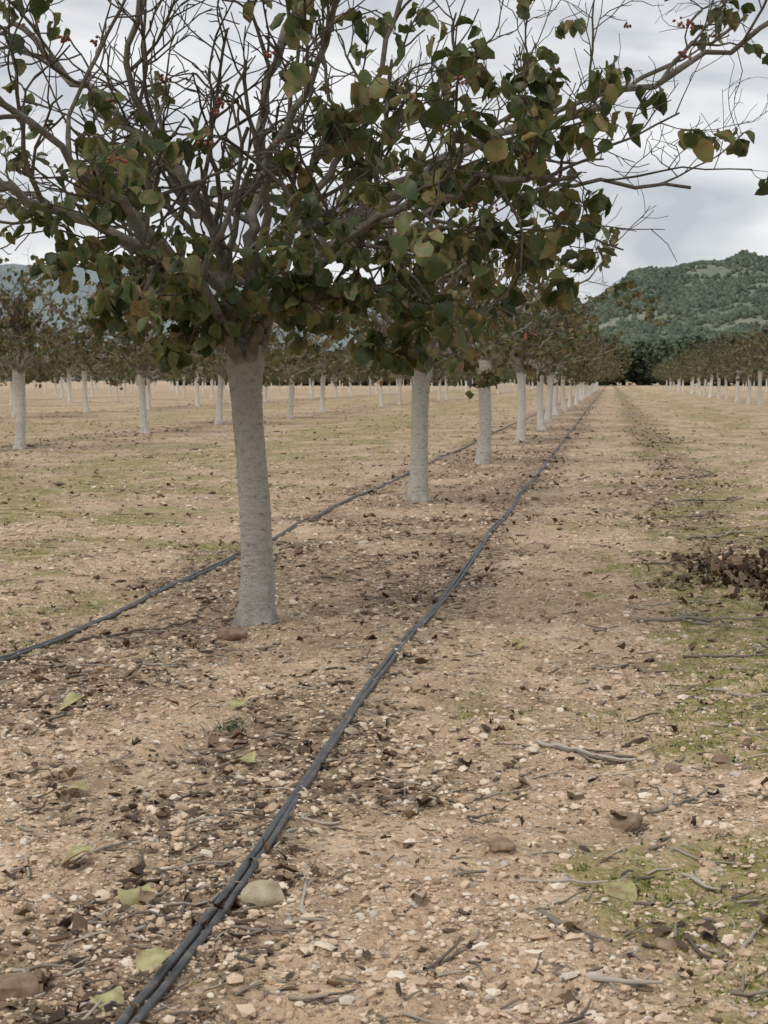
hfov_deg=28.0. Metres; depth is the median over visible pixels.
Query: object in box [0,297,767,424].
distant orchard trees
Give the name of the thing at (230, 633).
field stone
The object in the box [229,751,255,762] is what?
fallen leaf
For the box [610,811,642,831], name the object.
field stone
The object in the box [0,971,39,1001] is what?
field stone
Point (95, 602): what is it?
fallen leaf
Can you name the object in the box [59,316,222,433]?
pistachio tree
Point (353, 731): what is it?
field stone
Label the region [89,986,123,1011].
fallen leaf
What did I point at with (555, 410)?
pistachio tree
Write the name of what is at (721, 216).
sky
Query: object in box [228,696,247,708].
fallen leaf
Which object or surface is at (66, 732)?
field stone
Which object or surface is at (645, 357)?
windbreak trees
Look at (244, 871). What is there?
irrigation hose
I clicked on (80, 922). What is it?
fallen leaf litter
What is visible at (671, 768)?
field stone
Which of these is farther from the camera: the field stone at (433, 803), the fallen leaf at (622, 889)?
the field stone at (433, 803)
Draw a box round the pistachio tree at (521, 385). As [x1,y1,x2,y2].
[468,259,608,441]
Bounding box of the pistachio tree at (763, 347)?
[754,339,767,372]
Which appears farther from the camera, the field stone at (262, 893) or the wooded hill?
the wooded hill
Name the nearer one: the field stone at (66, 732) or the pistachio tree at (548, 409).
the field stone at (66, 732)
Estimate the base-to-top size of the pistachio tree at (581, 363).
3.187 m
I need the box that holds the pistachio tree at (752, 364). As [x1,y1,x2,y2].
[740,344,767,373]
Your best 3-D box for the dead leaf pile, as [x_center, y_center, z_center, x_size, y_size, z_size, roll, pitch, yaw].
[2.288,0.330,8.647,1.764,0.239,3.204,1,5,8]
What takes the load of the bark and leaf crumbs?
on the ground
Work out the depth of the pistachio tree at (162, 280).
6.34 m
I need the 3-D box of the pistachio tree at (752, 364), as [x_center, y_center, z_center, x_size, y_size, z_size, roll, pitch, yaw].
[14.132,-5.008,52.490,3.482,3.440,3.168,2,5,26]
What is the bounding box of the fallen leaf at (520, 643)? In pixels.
[512,637,526,648]
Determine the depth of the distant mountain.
2971.07 m
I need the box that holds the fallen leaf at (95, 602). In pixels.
[87,600,100,604]
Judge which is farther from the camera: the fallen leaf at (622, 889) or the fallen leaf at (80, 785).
the fallen leaf at (80, 785)
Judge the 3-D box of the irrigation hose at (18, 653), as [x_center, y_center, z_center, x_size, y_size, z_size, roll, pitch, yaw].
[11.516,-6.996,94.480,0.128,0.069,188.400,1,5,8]
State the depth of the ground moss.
4.58 m
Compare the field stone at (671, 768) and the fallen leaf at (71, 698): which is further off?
the fallen leaf at (71, 698)
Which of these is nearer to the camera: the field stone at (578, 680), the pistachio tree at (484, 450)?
the field stone at (578, 680)
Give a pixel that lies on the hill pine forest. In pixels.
(706, 295)
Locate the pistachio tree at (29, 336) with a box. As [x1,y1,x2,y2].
[0,231,107,448]
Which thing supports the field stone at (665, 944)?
on the ground
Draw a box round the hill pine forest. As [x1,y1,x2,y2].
[502,249,767,381]
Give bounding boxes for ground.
[0,381,767,1023]
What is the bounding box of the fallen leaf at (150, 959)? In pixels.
[136,947,174,969]
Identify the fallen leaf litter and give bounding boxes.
[0,398,767,1023]
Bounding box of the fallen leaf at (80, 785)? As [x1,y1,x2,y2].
[61,781,88,793]
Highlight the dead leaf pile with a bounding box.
[633,541,767,616]
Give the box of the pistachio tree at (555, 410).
[501,309,637,414]
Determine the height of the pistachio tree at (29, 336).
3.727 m
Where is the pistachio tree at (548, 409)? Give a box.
[491,309,630,421]
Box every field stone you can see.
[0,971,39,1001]
[59,729,72,736]
[161,631,175,639]
[216,626,247,640]
[240,880,285,907]
[343,727,358,734]
[427,797,436,806]
[488,836,515,852]
[572,677,586,683]
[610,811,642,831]
[653,937,677,950]
[663,763,681,773]
[711,754,729,763]
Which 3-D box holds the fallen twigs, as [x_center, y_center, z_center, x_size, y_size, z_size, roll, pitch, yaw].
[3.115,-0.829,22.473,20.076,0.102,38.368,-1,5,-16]
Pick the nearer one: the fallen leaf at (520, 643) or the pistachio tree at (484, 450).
the fallen leaf at (520, 643)
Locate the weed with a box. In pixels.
[199,714,259,733]
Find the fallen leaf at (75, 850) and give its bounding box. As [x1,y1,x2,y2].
[62,845,95,863]
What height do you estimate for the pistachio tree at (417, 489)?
3.604 m
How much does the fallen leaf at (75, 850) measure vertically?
0.038 m
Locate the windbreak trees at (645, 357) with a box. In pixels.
[126,329,767,385]
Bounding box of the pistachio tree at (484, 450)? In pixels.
[344,227,671,463]
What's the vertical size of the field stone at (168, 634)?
0.054 m
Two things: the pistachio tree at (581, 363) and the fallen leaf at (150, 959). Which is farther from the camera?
the pistachio tree at (581, 363)
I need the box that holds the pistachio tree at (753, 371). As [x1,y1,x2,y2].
[743,352,767,374]
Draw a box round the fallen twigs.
[0,425,767,1023]
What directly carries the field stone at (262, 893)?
on the ground
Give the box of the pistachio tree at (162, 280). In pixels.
[0,0,767,626]
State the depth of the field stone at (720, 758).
4.40 m
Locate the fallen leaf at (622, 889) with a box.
[603,880,636,901]
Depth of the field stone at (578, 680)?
5.61 m
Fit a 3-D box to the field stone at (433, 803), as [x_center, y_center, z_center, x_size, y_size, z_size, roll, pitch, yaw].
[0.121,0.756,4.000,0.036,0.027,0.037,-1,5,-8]
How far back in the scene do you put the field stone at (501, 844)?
3.59 m
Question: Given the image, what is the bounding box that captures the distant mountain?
[0,263,575,380]
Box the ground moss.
[0,512,767,1023]
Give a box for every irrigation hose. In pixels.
[0,397,572,660]
[114,389,603,1023]
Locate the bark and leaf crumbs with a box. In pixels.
[0,420,767,1023]
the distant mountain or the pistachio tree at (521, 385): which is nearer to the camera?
the pistachio tree at (521, 385)
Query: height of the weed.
0.048 m
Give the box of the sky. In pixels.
[0,0,767,302]
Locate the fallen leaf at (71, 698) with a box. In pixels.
[60,692,87,709]
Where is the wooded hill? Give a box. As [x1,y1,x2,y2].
[593,264,767,337]
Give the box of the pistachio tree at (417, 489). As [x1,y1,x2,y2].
[254,149,645,502]
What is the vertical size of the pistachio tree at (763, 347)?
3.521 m
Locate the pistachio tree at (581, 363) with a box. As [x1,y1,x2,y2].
[477,291,628,429]
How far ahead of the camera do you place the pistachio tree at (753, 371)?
46.24 m

